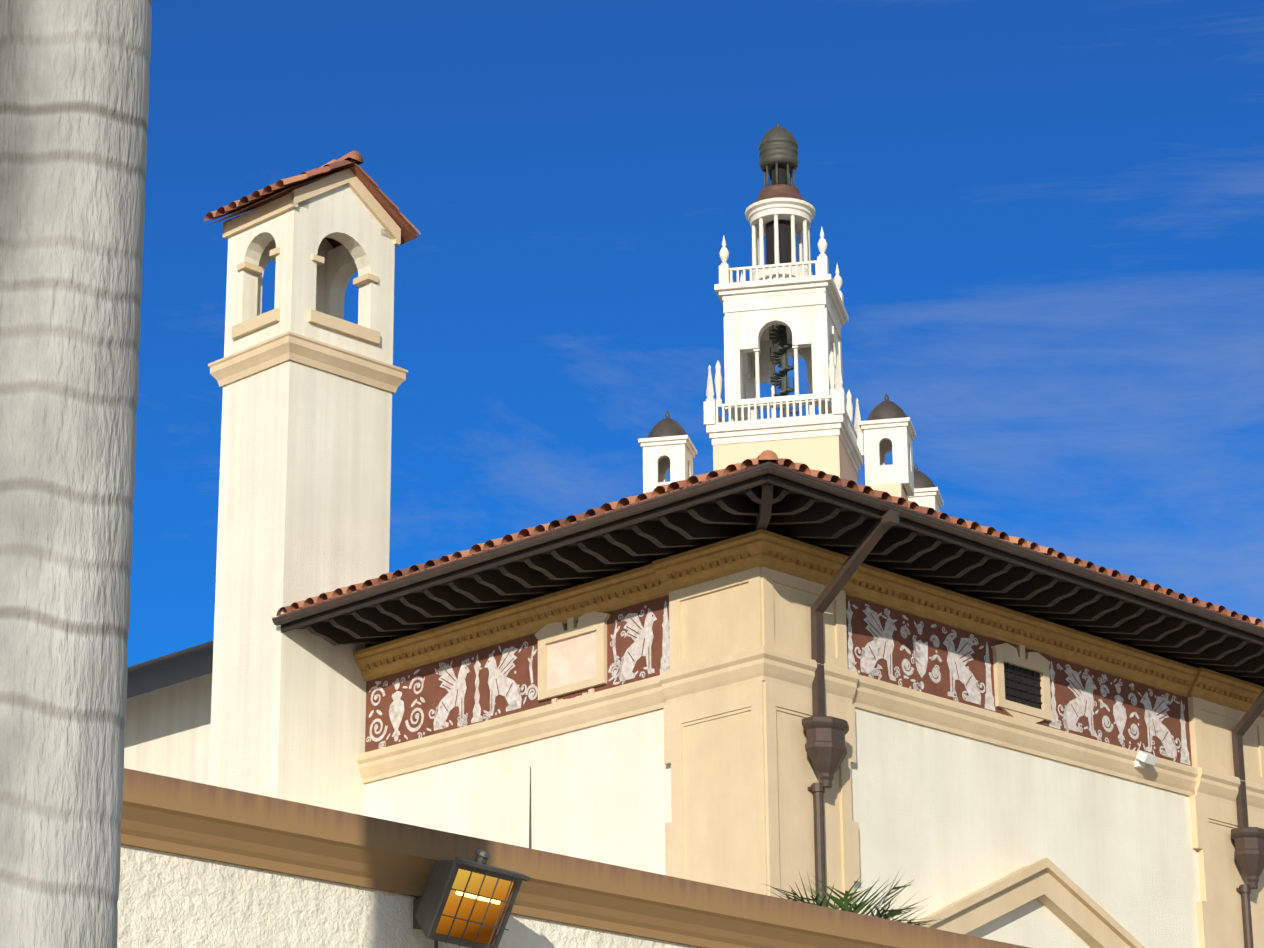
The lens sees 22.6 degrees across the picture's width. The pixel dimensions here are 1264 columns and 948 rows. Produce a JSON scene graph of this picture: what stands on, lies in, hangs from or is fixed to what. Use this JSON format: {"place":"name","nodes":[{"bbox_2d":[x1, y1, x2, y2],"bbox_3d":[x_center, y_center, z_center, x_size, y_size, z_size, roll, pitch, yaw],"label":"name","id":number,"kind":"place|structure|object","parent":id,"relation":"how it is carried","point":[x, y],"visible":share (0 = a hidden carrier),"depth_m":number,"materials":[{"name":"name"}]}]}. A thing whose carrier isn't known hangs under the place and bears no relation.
{"place":"outdoors","nodes":[
{"label":"outdoors","id":0,"kind":"place"},
{"bbox_2d":[0,0,151,947],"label":"palm","id":1,"kind":"object","parent":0,"point":[74,92],"visible":1,"depth_m":6.88,"materials":[{"name":"grey plant"}]},
{"bbox_2d":[127,0,1263,698],"label":"sky","id":2,"kind":"structure","parent":0,"point":[1041,221],"materials":[{"name":"blue"}]},
{"label":"ground","id":3,"kind":"structure","parent":0,"visible":0},
{"bbox_2d":[208,184,394,814],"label":"tower","id":4,"kind":"structure","parent":3,"relation":"on","point":[304,486],"depth_m":38.93,"materials":[{"name":"white paint"}]},
{"bbox_2d":[208,169,407,393],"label":"tower molding","id":5,"kind":"structure","parent":4,"relation":"attached to","point":[286,347],"depth_m":39.77,"materials":[{"name":"beige paint"}]},
{"bbox_2d":[204,151,420,247],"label":"chimney tower roof","id":6,"kind":"structure","parent":4,"relation":"on","point":[352,161],"depth_m":40.45,"materials":[{"name":"brown tile"}]},
{"bbox_2d":[117,845,699,947],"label":"stucco wall","id":7,"kind":"structure","parent":3,"relation":"on","point":[167,900],"depth_m":10.42,"materials":[{"name":"white paint"}]},
{"bbox_2d":[413,898,437,947],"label":"electrical cable","id":8,"kind":"object","parent":7,"relation":"attached to","point":[416,903],"visible":0.1,"depth_m":10.87,"materials":[{"name":"black rubber"}]},
{"bbox_2d":[415,849,529,947],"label":"floodlight housing","id":9,"kind":"object","parent":7,"relation":"attached to","point":[436,893],"visible":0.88,"depth_m":10.73,"materials":[{"name":"black metal"}]},
{"bbox_2d":[435,869,513,944],"bbox_3d":[-0.541,1.476,10.784,0.102,0.209,0.316,-14,-23,34],"label":"floodlight reflector","id":10,"kind":"object","parent":9,"relation":"in","point":[467,904],"visible":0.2,"depth_m":10.79,"materials":[{"name":"orange glass"}]},
{"bbox_2d":[456,891,499,903],"bbox_3d":[-0.525,1.445,10.781,0.014,0.014,0.223,-14,-23,34],"label":"lamp tube","id":11,"kind":"object","parent":9,"relation":"in","point":[479,897],"visible":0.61,"depth_m":10.77,"materials":[{"name":"white glass"}]},
{"bbox_2d":[120,768,1029,947],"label":"wall coping","id":12,"kind":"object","parent":7,"relation":"on","point":[165,814],"depth_m":11.04,"materials":[{"name":"brown paint"}]},
{"bbox_2d":[529,767,531,848],"bbox_3d":[-0.372,1.251,11.559,0.012,0.370,0.010,-18,-25,42],"label":"thin rod","id":13,"kind":"object","parent":12,"relation":"on","point":[530,836],"visible":0.65,"depth_m":11.55,"materials":[{"name":"black metal"}]},
{"bbox_2d":[124,673,1199,947],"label":"building walls","id":14,"kind":"structure","parent":3,"relation":"on","point":[942,817],"depth_m":36.36,"materials":[{"name":"white paint"}]},
{"bbox_2d":[127,640,213,697],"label":"distant roof edge","id":15,"kind":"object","parent":14,"relation":"on","point":[171,669],"depth_m":46.56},
{"bbox_2d":[365,595,1191,765],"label":"frieze panels","id":16,"kind":"object","parent":14,"relation":"on","point":[433,693],"visible":0.32,"depth_m":37.12,"materials":[{"name":"red paint"}]},
{"bbox_2d":[366,601,1189,764],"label":"griffin ornaments","id":17,"kind":"object","parent":16,"relation":"attached to","point":[868,660],"visible":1,"depth_m":36.95},
{"bbox_2d":[534,611,1051,722],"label":"panel frames","id":18,"kind":"structure","parent":16,"relation":"attached to","point":[593,621],"depth_m":36.49,"materials":[{"name":"beige stone"}]},
{"bbox_2d":[547,631,595,689],"bbox_3d":[-0.662,2.142,36.149,0.840,0.560,0.040,-18,-25,42],"label":"blank wall plaque","id":19,"kind":"object","parent":18,"relation":"in","point":[571,660],"visible":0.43,"depth_m":36.15,"materials":[{"name":"beige paint"}]},
{"bbox_2d":[1004,663,1041,709],"bbox_3d":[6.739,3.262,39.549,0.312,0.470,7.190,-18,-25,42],"label":"vent grille","id":20,"kind":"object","parent":18,"relation":"in","point":[1024,679],"visible":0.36,"depth_m":37.29,"materials":[{"name":"black metal"}]},
{"bbox_2d":[353,529,1263,717],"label":"cornice","id":21,"kind":"structure","parent":14,"relation":"on","point":[659,578],"depth_m":36.67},
{"bbox_2d":[281,473,1263,686],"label":"roof eave rafters","id":22,"kind":"object","parent":21,"relation":"on","point":[843,526],"visible":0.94,"depth_m":35.82,"materials":[{"name":"brown wood"}]},
{"bbox_2d":[271,450,1263,626],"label":"roof tiles","id":23,"kind":"object","parent":22,"relation":"on","point":[768,455],"visible":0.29,"depth_m":35.27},
{"bbox_2d":[280,461,1263,627],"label":"roof eave strip","id":24,"kind":"object","parent":22,"relation":"attached to","point":[693,485],"visible":0.16,"depth_m":35.10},
{"bbox_2d":[357,646,1263,812],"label":"molding below frieze","id":25,"kind":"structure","parent":14,"relation":"attached to","point":[738,669],"depth_m":36.26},
{"bbox_2d":[1135,750,1157,768],"bbox_3d":[6.200,3.473,38.434,0.326,0.181,0.220,-18,-25,42],"label":"security camera","id":26,"kind":"object","parent":25,"relation":"attached to","point":[1142,758],"visible":0.79,"depth_m":38.35,"materials":[{"name":"white plastic"}]},
{"bbox_2d":[664,567,1263,947],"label":"corner pilasters","id":27,"kind":"object","parent":14,"relation":"attached to","point":[745,774],"visible":0.73,"depth_m":34.27,"materials":[{"name":"beige paint"}]},
{"bbox_2d":[916,858,1144,947],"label":"pediment molding","id":28,"kind":"structure","parent":14,"relation":"attached to","point":[1063,897],"depth_m":36.23,"materials":[{"name":"beige paint"}]},
{"bbox_2d":[964,898,1090,947],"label":"door pediment tympanum","id":29,"kind":"object","parent":28,"relation":"attached to","point":[1035,923],"depth_m":36.16,"materials":[{"name":"white paint"}]},
{"bbox_2d":[272,462,1263,947],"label":"gutter and downspouts","id":30,"kind":"object","parent":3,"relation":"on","point":[826,750],"visible":1,"depth_m":34.54,"materials":[{"name":"brown metal"}]},
{"bbox_2d":[713,435,908,500],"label":"tower base","id":31,"kind":"object","parent":3,"relation":"on","point":[827,454],"visible":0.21,"depth_m":206.84,"materials":[{"name":"beige paint"}]},
{"bbox_2d":[638,198,943,511],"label":"bell tower","id":32,"kind":"structure","parent":31,"relation":"on","point":[801,302],"depth_m":210.50,"materials":[{"name":"white paint"}]},
{"bbox_2d":[765,166,796,264],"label":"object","id":33,"kind":"object","parent":32,"relation":"in","point":[784,228],"visible":0.38,"depth_m":215.51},
{"bbox_2d":[750,184,814,207],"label":"copper tower roofs","id":34,"kind":"structure","parent":32,"relation":"on","point":[779,191],"depth_m":215.94,"materials":[{"name":"brown metal"}]},
{"bbox_2d":[759,124,798,186],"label":"cupola","id":35,"kind":"object","parent":34,"relation":"on","point":[778,145],"visible":0.96,"depth_m":217.42,"materials":[{"name":"grey metal"}]},
{"bbox_2d":[769,325,798,416],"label":"tower spiral stair","id":36,"kind":"object","parent":32,"relation":"in","point":[781,379],"visible":0.69,"depth_m":213.17,"materials":[{"name":"black metal"}]},
{"bbox_2d":[648,392,934,488],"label":"turret domes","id":37,"kind":"structure","parent":32,"relation":"on","point":[886,408],"depth_m":204.62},
{"bbox_2d":[761,872,945,927],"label":"palm fronds","id":38,"kind":"object","parent":3,"relation":"on","point":[847,905],"visible":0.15,"depth_m":15.34,"materials":[{"name":"green plant"}]}
]}

